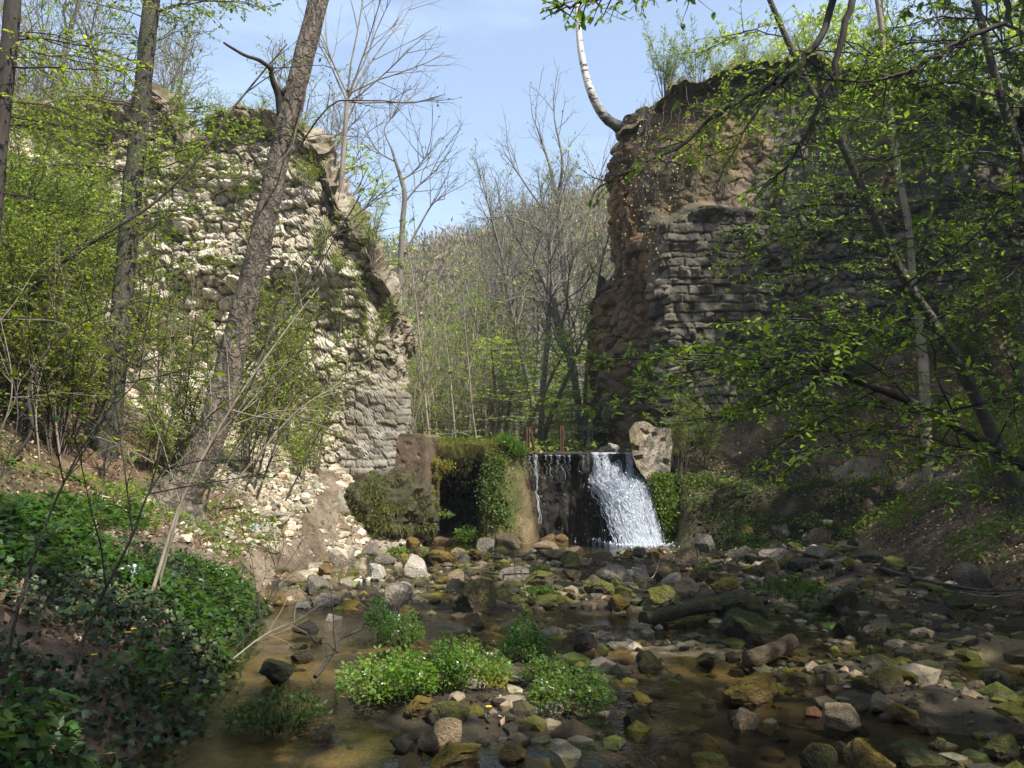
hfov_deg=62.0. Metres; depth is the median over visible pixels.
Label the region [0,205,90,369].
shrub
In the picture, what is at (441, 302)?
sapling
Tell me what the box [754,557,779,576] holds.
boulder
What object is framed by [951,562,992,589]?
stone
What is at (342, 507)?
boulder
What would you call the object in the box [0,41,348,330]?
bent sapling
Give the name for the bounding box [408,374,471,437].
beech
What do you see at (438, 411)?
beech
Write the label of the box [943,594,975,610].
stone
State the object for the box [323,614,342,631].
stone
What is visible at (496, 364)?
sapling
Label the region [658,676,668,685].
stone
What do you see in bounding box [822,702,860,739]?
stone
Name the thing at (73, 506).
ground elder
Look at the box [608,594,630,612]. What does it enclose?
stone
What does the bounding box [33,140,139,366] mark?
shrub
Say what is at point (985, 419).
bank tree
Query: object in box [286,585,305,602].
stone
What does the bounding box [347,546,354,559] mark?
stone
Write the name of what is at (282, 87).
bare tree
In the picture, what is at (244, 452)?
bent sapling
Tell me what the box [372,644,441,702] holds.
herb clump
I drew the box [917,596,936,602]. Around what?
stone
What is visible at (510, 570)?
boulder
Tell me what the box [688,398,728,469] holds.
shrub
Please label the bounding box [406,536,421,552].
boulder
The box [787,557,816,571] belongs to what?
stone
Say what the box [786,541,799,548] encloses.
stone
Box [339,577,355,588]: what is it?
stone
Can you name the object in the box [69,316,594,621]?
rubble
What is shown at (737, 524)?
herb
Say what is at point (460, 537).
herb
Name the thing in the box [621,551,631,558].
stone
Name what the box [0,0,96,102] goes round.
bare tree
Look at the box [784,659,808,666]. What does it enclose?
stone
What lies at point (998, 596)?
fallen branch
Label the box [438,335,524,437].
beech
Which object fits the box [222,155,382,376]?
bent sapling
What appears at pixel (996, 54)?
bare tree
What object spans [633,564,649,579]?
stone
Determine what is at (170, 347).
bent sapling
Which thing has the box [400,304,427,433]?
sapling
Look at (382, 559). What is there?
boulder
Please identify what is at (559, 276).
bare tree
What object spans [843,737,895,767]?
stone
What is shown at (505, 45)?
sky
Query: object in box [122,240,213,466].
bent sapling
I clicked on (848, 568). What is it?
stone
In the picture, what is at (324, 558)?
stone
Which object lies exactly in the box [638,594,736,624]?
log
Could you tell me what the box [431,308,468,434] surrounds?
sapling
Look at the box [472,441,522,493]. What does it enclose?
hanging plant
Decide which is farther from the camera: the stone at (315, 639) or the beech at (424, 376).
the beech at (424, 376)
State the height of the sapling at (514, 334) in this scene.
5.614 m
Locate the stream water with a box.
[142,540,1022,767]
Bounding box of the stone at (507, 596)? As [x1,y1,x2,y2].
[497,589,526,603]
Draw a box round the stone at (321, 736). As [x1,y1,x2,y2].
[310,723,334,747]
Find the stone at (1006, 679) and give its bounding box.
[984,670,1017,691]
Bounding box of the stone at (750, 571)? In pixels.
[744,567,754,574]
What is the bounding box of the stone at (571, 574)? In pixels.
[562,569,581,580]
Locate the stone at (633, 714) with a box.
[623,707,649,729]
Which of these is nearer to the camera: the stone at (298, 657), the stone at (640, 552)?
the stone at (298, 657)
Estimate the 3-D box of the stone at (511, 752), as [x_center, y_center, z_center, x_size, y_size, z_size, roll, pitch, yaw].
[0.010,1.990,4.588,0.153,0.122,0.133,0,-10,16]
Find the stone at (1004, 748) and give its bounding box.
[982,733,1019,762]
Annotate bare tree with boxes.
[0,0,81,103]
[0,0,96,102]
[0,0,137,100]
[0,4,87,104]
[14,0,155,99]
[19,0,75,101]
[22,74,71,102]
[23,0,212,119]
[74,65,129,98]
[104,18,200,129]
[152,30,217,127]
[153,5,233,128]
[154,16,203,132]
[245,33,412,250]
[268,70,308,124]
[285,58,381,206]
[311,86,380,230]
[422,250,504,431]
[432,260,532,392]
[443,138,575,444]
[443,209,579,421]
[446,203,537,432]
[446,215,562,433]
[453,248,511,429]
[459,196,557,435]
[460,251,535,429]
[471,149,608,370]
[471,181,577,397]
[480,190,593,405]
[487,161,610,446]
[505,147,606,415]
[508,260,559,370]
[514,204,593,437]
[524,173,611,442]
[574,207,612,328]
[577,217,614,320]
[751,4,814,59]
[839,0,956,83]
[881,18,931,83]
[910,0,1022,104]
[933,0,1020,106]
[955,0,1023,105]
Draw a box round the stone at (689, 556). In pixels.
[675,547,698,565]
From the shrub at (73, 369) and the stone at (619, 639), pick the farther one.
the shrub at (73, 369)
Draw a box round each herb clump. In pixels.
[220,684,332,735]
[333,644,422,706]
[362,593,400,638]
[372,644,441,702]
[376,602,425,652]
[423,629,468,694]
[437,629,516,689]
[501,606,550,663]
[520,647,570,686]
[525,660,616,718]
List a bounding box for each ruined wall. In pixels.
[8,77,419,480]
[587,44,1023,452]
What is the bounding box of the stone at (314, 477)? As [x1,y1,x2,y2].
[310,475,318,481]
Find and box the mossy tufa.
[640,470,681,538]
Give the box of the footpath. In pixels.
[828,456,1023,491]
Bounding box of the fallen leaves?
[0,289,1023,765]
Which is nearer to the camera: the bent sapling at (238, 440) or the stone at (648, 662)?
the stone at (648, 662)
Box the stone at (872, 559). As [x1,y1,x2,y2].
[857,555,882,564]
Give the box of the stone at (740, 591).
[732,588,751,595]
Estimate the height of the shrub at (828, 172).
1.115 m
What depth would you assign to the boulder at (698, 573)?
11.20 m
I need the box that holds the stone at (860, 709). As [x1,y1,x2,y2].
[853,704,868,715]
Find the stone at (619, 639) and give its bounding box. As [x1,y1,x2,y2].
[614,638,625,640]
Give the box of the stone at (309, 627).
[292,620,319,635]
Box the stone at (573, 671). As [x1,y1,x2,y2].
[561,664,575,673]
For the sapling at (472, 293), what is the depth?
21.94 m
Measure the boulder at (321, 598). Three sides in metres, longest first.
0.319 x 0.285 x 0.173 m
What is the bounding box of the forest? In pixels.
[383,168,613,436]
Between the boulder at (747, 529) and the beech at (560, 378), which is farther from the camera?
the beech at (560, 378)
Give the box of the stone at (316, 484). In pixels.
[311,482,320,488]
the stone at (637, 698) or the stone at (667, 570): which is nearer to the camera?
the stone at (637, 698)
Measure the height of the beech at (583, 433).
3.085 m
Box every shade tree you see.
[864,0,1023,166]
[881,0,1023,393]
[994,0,1023,105]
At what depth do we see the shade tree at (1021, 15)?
17.37 m
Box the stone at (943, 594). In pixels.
[939,592,951,597]
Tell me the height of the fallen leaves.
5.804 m
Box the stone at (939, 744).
[934,737,946,752]
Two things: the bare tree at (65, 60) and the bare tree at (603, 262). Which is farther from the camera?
the bare tree at (603, 262)
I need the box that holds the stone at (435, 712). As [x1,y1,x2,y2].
[425,700,470,725]
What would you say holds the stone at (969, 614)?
in the stream water
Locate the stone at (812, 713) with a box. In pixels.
[803,706,821,720]
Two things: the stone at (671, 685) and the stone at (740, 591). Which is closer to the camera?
the stone at (671, 685)
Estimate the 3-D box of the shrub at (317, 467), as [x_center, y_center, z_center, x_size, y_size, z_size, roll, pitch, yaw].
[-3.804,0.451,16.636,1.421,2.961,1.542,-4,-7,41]
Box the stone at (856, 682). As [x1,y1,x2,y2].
[850,675,866,689]
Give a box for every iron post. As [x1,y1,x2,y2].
[525,427,535,453]
[559,425,563,450]
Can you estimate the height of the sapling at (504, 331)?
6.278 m
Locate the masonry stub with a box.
[593,275,605,448]
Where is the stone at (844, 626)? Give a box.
[833,616,858,636]
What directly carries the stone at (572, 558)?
on the ground
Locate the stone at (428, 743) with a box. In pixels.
[417,730,440,756]
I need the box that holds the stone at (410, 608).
[398,605,419,616]
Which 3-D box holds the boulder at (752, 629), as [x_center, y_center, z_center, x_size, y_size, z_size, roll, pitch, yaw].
[2.073,2.169,7.403,0.450,0.393,0.455,4,-6,-38]
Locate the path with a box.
[37,464,344,594]
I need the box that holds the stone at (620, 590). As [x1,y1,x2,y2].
[614,585,632,595]
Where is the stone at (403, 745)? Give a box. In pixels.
[389,736,413,753]
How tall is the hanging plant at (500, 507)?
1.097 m
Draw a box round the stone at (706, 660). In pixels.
[695,652,717,669]
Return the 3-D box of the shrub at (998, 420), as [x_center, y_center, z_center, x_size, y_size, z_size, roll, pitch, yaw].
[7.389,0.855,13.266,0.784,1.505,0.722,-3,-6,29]
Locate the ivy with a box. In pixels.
[0,489,269,767]
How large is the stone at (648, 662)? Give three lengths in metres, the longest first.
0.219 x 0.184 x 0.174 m
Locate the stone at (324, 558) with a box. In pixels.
[318,555,329,562]
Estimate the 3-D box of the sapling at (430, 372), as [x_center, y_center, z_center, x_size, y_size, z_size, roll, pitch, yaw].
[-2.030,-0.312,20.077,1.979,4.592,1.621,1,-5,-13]
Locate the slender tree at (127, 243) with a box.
[1,0,293,461]
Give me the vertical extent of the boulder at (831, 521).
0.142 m
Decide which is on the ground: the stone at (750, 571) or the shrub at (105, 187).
the stone at (750, 571)
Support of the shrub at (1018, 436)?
on the ground
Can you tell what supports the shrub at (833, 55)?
on the ruined wall at (683, 301)
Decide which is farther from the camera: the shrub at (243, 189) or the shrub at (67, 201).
the shrub at (243, 189)
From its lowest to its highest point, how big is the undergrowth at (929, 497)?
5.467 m
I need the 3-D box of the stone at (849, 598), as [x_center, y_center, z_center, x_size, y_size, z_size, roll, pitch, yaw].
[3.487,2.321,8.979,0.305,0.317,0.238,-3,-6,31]
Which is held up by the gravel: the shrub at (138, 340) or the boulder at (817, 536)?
the boulder at (817, 536)
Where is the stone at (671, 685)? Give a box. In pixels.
[661,678,685,694]
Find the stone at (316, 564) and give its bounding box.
[308,562,322,568]
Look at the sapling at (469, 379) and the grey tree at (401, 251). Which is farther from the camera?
the grey tree at (401, 251)
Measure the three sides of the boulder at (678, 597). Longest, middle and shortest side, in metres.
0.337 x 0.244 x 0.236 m
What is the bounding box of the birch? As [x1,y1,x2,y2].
[575,4,642,133]
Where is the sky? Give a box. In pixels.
[0,0,1022,254]
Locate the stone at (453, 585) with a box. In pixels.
[446,578,465,593]
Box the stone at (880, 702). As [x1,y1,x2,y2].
[870,691,891,712]
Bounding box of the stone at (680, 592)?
[666,584,686,596]
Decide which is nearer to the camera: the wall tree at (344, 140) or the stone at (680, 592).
the stone at (680, 592)
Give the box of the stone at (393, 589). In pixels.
[385,582,412,605]
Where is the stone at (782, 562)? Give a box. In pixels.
[777,558,791,567]
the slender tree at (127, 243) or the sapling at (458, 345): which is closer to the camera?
the slender tree at (127, 243)
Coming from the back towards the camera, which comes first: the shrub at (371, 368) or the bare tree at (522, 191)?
the bare tree at (522, 191)
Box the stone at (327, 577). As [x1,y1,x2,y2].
[323,575,331,579]
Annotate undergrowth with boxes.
[0,387,353,562]
[349,510,409,536]
[416,429,629,452]
[667,472,908,552]
[673,284,1023,574]
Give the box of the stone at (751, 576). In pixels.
[743,575,762,584]
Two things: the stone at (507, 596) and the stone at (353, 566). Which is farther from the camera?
the stone at (353, 566)
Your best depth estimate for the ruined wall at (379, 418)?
18.12 m
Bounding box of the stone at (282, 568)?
[274,567,289,574]
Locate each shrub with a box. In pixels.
[0,164,152,420]
[0,183,138,409]
[0,186,78,358]
[0,200,81,319]
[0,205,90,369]
[0,215,110,439]
[0,268,91,365]
[0,278,161,454]
[0,299,131,457]
[1,62,96,284]
[1,75,121,344]
[1,268,50,341]
[2,170,65,243]
[4,107,117,308]
[4,147,119,282]
[5,96,100,221]
[5,138,176,324]
[6,130,80,223]
[6,150,78,261]
[23,93,51,150]
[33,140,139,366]
[43,304,140,393]
[47,168,165,317]
[48,70,108,179]
[70,261,113,334]
[74,230,114,320]
[74,234,154,329]
[81,282,181,372]
[82,153,121,221]
[83,75,99,141]
[99,223,190,368]
[127,138,175,189]
[128,377,232,472]
[133,274,215,413]
[142,172,180,241]
[160,405,247,468]
[162,75,199,139]
[165,329,255,457]
[174,126,210,197]
[194,243,238,283]
[203,86,231,153]
[210,346,305,472]
[222,175,257,206]
[222,487,314,653]
[233,247,356,448]
[237,92,274,142]
[241,217,277,237]
[258,283,289,320]
[270,299,317,374]
[274,409,331,482]
[278,326,360,476]
[279,253,305,289]
[289,148,328,199]
[293,103,317,156]
[308,211,338,260]
[311,253,352,346]
[316,353,341,384]
[329,245,362,281]
[348,264,377,324]
[350,195,391,267]
[352,271,402,371]
[637,6,693,96]
[642,361,702,488]
[655,43,685,89]
[662,8,722,97]
[669,118,708,189]
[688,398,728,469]
[698,97,730,141]
[703,46,727,88]
[709,120,746,198]
[729,56,772,111]
[731,17,756,77]
[731,393,771,432]
[741,239,763,259]
[748,79,777,156]
[753,39,785,76]
[758,169,789,203]
[767,73,800,127]
[770,210,815,279]
[775,56,795,92]
[779,6,826,73]
[799,100,824,151]
[800,159,831,209]
[811,347,856,396]
[820,112,853,156]
[821,309,853,366]
[821,309,892,397]
[823,39,846,63]
[829,340,877,387]
[831,103,884,196]
[833,58,861,94]
[837,387,867,429]
[847,212,894,264]
[851,8,899,86]
[867,75,890,119]
[887,22,903,61]
[894,95,923,142]
[933,382,1023,504]
[933,387,956,410]
[934,280,986,341]
[935,370,995,458]
[946,402,1003,441]
[949,305,993,381]
[957,392,995,429]
[961,234,1018,315]
[962,393,1010,482]
[973,419,1014,441]
[982,268,1021,347]
[1008,314,1023,380]
[1008,415,1023,456]
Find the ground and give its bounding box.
[0,90,1023,767]
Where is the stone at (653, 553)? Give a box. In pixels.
[646,551,660,558]
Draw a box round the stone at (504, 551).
[494,546,512,555]
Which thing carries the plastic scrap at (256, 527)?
on the ground
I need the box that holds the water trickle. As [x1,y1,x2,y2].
[525,455,584,522]
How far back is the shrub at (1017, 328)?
15.63 m
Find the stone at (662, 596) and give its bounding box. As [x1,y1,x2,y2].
[647,584,674,609]
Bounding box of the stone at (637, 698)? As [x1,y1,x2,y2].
[627,690,654,709]
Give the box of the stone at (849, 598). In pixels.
[826,589,859,612]
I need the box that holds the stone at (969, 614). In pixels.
[944,609,977,620]
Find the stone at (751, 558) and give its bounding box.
[743,553,761,564]
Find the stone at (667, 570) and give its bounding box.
[659,565,672,574]
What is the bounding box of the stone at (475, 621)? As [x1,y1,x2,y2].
[468,613,484,631]
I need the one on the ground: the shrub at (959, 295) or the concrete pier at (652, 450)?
the shrub at (959, 295)
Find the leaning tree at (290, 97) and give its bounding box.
[129,0,461,548]
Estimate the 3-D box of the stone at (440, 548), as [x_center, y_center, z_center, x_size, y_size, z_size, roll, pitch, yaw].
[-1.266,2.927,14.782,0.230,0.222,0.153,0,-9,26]
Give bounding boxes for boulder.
[259,658,297,686]
[266,591,289,606]
[308,574,332,595]
[312,593,340,607]
[328,549,346,568]
[333,489,345,502]
[334,499,348,516]
[340,599,364,614]
[362,542,380,555]
[374,553,394,565]
[404,554,429,580]
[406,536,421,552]
[419,550,458,565]
[428,742,481,767]
[454,578,496,612]
[467,549,483,557]
[476,538,494,551]
[494,533,519,550]
[499,566,530,581]
[523,570,553,586]
[525,594,573,610]
[533,541,558,549]
[536,549,570,560]
[541,533,554,540]
[565,546,582,554]
[584,579,614,595]
[590,551,613,563]
[596,564,632,581]
[598,446,614,453]
[654,583,681,600]
[660,572,680,583]
[689,564,708,583]
[694,533,715,552]
[710,577,739,590]
[714,595,768,620]
[718,608,780,648]
[722,671,777,710]
[726,534,742,545]
[726,549,748,558]
[741,525,755,539]
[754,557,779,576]
[757,546,792,560]
[770,522,790,540]
[803,545,830,557]
[808,528,830,544]
[818,519,832,524]
[833,522,853,537]
[888,739,951,767]
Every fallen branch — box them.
[231,580,336,660]
[307,581,347,678]
[339,581,436,639]
[485,548,558,577]
[632,552,675,586]
[870,543,922,574]
[959,588,1023,597]
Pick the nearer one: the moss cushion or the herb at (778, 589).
the herb at (778, 589)
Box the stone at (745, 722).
[733,707,758,735]
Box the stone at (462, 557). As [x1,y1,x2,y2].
[455,553,469,562]
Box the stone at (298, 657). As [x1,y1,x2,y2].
[290,649,313,664]
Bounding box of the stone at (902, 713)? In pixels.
[890,702,918,723]
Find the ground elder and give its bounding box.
[0,483,274,767]
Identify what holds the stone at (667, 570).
on the ground
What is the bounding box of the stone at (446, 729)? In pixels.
[432,717,461,746]
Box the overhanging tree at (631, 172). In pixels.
[539,0,1011,211]
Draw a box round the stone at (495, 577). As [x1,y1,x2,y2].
[490,570,500,580]
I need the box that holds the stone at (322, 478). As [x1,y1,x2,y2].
[319,476,326,481]
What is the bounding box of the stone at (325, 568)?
[318,563,332,575]
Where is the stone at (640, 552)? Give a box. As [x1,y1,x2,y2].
[632,547,646,557]
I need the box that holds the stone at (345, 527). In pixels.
[340,524,351,531]
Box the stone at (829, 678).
[823,671,837,683]
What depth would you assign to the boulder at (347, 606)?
9.04 m
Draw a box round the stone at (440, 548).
[433,547,444,550]
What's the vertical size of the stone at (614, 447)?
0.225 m
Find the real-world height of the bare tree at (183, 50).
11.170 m
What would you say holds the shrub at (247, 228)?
on the ruined wall at (379, 418)
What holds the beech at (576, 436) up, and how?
on the ground
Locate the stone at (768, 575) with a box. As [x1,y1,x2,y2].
[763,572,786,587]
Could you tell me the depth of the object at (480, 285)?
38.99 m
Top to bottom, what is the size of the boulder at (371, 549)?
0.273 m
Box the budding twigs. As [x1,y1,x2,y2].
[609,84,703,285]
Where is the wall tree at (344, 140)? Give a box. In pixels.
[290,0,469,192]
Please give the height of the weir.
2.478 m
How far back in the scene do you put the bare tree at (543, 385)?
24.55 m
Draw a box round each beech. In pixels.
[336,137,450,330]
[389,261,414,367]
[407,293,535,440]
[407,320,485,433]
[407,362,516,436]
[408,342,472,428]
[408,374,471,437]
[409,383,466,433]
[409,385,441,431]
[410,336,598,440]
[414,369,557,441]
[417,352,465,434]
[423,328,617,443]
[423,362,502,430]
[431,380,525,438]
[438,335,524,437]
[438,360,507,436]
[446,301,605,450]
[459,321,556,433]
[465,336,553,424]
[475,344,570,430]
[501,345,563,437]
[508,379,591,449]
[513,347,588,442]
[513,354,589,445]
[514,348,606,450]
[516,342,570,420]
[520,393,590,435]
[526,387,569,441]
[538,390,592,446]
[540,341,591,418]
[553,361,590,426]
[709,16,801,74]
[769,9,881,67]
[797,4,906,69]
[805,0,878,68]
[852,2,933,86]
[901,0,1023,109]
[927,18,1023,110]
[958,12,1022,107]
[977,12,1023,105]
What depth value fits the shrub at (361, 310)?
18.03 m
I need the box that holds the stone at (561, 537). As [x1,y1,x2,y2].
[555,534,568,543]
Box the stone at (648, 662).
[635,650,663,675]
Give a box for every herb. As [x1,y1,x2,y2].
[385,545,409,553]
[438,505,455,519]
[452,531,480,543]
[453,524,480,536]
[520,582,561,598]
[529,563,550,571]
[668,468,704,486]
[670,483,720,511]
[700,506,753,527]
[719,529,763,541]
[739,508,781,532]
[744,572,827,600]
[764,571,826,595]
[772,584,859,605]
[787,509,832,528]
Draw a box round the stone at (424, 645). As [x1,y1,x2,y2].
[409,639,432,661]
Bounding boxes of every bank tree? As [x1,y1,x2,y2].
[552,162,1023,539]
[672,0,1023,519]
[774,0,1022,486]
[785,0,1023,325]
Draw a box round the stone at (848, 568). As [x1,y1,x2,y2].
[844,566,853,570]
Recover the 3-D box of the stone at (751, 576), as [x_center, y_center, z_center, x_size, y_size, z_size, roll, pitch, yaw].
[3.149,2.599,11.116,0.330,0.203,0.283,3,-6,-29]
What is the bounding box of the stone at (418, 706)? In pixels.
[406,695,433,718]
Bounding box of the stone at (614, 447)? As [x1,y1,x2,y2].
[608,443,618,451]
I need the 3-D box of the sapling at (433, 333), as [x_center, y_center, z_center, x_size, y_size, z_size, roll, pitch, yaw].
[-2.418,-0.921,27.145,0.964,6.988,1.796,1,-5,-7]
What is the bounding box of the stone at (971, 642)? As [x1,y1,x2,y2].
[963,639,977,646]
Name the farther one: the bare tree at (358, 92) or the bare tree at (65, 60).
the bare tree at (358, 92)
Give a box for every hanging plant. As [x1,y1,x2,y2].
[469,462,511,525]
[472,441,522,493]
[476,484,523,533]
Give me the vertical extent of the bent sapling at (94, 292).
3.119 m
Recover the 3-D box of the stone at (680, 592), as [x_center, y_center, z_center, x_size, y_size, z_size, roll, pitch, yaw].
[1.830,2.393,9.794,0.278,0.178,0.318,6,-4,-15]
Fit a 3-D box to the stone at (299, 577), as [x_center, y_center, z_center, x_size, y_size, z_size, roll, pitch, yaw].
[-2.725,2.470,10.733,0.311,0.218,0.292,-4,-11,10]
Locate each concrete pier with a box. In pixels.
[395,434,440,500]
[629,421,674,483]
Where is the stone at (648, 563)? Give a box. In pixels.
[644,561,653,564]
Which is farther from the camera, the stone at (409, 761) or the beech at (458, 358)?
the beech at (458, 358)
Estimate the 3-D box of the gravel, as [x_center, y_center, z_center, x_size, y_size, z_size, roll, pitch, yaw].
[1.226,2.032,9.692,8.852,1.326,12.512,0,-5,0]
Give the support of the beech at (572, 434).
on the ground
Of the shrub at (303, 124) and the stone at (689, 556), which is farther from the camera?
the shrub at (303, 124)
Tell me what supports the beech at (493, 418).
on the ground
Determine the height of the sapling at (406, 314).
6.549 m
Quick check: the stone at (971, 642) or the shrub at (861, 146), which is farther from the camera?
the shrub at (861, 146)
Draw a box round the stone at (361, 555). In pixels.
[355,553,367,563]
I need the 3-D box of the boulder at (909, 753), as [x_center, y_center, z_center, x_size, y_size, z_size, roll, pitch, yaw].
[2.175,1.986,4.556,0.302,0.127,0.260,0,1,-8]
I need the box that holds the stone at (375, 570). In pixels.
[366,563,386,578]
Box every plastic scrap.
[119,564,139,576]
[249,523,259,531]
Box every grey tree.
[326,66,488,313]
[456,173,589,447]
[462,60,615,436]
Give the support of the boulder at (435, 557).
on the ground
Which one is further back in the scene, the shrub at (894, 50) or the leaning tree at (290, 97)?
the shrub at (894, 50)
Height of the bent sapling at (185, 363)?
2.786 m
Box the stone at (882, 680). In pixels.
[863,665,903,693]
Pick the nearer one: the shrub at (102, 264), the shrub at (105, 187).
the shrub at (102, 264)
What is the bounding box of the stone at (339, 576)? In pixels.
[331,574,347,581]
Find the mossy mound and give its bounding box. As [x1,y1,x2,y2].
[343,466,443,542]
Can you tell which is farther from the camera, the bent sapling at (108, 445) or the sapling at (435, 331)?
the sapling at (435, 331)
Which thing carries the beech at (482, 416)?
on the ground
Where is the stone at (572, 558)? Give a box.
[563,551,579,568]
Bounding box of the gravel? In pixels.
[211,486,1023,767]
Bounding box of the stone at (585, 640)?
[574,630,596,653]
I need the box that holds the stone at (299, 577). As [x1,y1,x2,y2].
[282,571,306,584]
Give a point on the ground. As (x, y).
(372, 730)
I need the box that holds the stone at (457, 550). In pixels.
[450,547,465,552]
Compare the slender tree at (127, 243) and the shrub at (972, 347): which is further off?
the shrub at (972, 347)
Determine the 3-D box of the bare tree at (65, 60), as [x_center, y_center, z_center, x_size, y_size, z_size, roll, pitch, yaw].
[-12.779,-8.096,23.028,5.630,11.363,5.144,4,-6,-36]
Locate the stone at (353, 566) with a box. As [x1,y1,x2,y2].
[348,565,358,568]
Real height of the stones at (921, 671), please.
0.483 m
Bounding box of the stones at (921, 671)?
[182,543,1023,767]
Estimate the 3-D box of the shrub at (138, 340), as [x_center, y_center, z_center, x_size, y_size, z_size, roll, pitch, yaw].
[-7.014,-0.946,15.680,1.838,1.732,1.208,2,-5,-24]
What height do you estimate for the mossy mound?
1.524 m
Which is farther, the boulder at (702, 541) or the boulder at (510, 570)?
the boulder at (702, 541)
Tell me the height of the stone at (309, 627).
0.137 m
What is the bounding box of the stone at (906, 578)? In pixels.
[901,574,917,585]
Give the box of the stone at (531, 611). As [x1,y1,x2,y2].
[523,607,533,614]
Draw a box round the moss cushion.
[431,456,455,494]
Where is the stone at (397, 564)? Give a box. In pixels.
[394,562,402,570]
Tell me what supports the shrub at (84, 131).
attached to the ruined wall at (379, 418)
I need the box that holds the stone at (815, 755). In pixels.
[798,742,837,767]
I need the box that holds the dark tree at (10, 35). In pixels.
[0,0,160,238]
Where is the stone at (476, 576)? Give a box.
[468,575,484,579]
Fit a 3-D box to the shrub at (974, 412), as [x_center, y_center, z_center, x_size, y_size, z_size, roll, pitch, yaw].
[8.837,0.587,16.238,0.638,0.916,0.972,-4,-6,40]
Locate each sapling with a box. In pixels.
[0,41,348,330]
[0,205,269,694]
[0,226,91,479]
[0,226,208,464]
[0,248,117,431]
[7,314,120,461]
[12,264,150,456]
[13,213,93,459]
[16,275,144,477]
[35,228,146,482]
[40,324,293,684]
[83,344,341,589]
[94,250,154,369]
[114,288,199,466]
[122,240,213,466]
[129,295,222,473]
[134,209,366,596]
[136,225,188,433]
[151,287,286,435]
[182,211,227,434]
[204,157,406,512]
[210,334,332,493]
[216,342,432,515]
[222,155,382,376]
[227,283,314,473]
[230,297,297,430]
[233,303,329,470]
[235,327,323,473]
[243,358,360,491]
[251,324,336,489]
[252,359,328,499]
[281,315,397,500]
[392,174,460,434]
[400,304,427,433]
[402,256,427,400]
[404,262,435,433]
[406,264,463,431]
[406,272,471,433]
[409,275,437,431]
[410,250,448,434]
[410,298,451,433]
[410,320,447,427]
[412,349,443,433]
[413,330,462,434]
[414,250,487,439]
[422,246,449,435]
[422,276,455,434]
[424,310,503,439]
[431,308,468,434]
[431,313,459,434]
[434,265,474,437]
[437,274,495,440]
[441,311,489,438]
[447,336,467,429]
[449,232,490,439]
[451,254,537,438]
[453,262,537,438]
[456,314,525,426]
[457,286,490,437]
[465,301,502,438]
[469,257,494,439]
[472,233,519,433]
[474,271,520,416]
[474,336,498,429]
[481,256,544,425]
[487,292,514,432]
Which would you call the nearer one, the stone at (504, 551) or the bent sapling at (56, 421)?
the bent sapling at (56, 421)
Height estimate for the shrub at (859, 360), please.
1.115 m
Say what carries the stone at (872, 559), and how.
on the ground
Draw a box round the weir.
[430,430,684,550]
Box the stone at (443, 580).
[436,576,449,584]
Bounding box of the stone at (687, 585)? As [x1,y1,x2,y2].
[666,578,699,593]
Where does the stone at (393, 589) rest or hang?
on the ground
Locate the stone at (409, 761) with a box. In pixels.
[398,754,422,767]
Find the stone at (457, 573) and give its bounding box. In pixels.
[445,569,463,580]
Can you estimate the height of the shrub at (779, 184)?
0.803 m
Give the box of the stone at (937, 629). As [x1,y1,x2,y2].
[934,627,942,631]
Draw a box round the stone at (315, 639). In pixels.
[309,635,321,644]
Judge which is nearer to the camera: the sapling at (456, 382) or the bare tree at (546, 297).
the sapling at (456, 382)
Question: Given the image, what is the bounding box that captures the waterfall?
[564,452,679,547]
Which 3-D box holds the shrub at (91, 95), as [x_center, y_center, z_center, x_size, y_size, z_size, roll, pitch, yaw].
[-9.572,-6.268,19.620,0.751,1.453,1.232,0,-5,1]
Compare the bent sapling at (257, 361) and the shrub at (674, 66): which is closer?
the bent sapling at (257, 361)
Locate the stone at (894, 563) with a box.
[880,555,909,576]
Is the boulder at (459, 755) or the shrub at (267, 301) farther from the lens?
the shrub at (267, 301)
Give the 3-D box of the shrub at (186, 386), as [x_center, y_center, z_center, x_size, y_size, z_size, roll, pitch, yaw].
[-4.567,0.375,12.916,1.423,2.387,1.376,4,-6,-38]
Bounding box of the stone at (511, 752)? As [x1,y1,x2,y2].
[498,740,524,764]
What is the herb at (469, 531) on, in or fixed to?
on the weir
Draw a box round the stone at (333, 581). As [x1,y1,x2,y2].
[330,576,337,586]
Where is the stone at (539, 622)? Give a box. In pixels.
[531,619,544,635]
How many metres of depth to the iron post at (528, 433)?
18.57 m
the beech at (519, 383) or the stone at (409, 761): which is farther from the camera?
the beech at (519, 383)
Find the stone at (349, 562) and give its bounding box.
[347,560,355,565]
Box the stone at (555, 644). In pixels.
[546,638,562,650]
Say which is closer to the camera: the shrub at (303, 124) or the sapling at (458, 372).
the shrub at (303, 124)
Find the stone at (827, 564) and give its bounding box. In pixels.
[819,560,833,568]
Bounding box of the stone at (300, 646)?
[289,642,307,651]
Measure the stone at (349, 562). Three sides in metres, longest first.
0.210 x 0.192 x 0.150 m
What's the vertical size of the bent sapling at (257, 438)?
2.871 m
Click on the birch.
(615, 125)
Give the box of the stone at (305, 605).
[295,601,310,610]
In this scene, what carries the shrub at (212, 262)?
on the ruined wall at (379, 418)
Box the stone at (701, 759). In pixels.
[688,751,728,767]
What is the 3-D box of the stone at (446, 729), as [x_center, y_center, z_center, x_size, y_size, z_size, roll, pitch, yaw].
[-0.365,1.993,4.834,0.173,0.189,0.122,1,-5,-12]

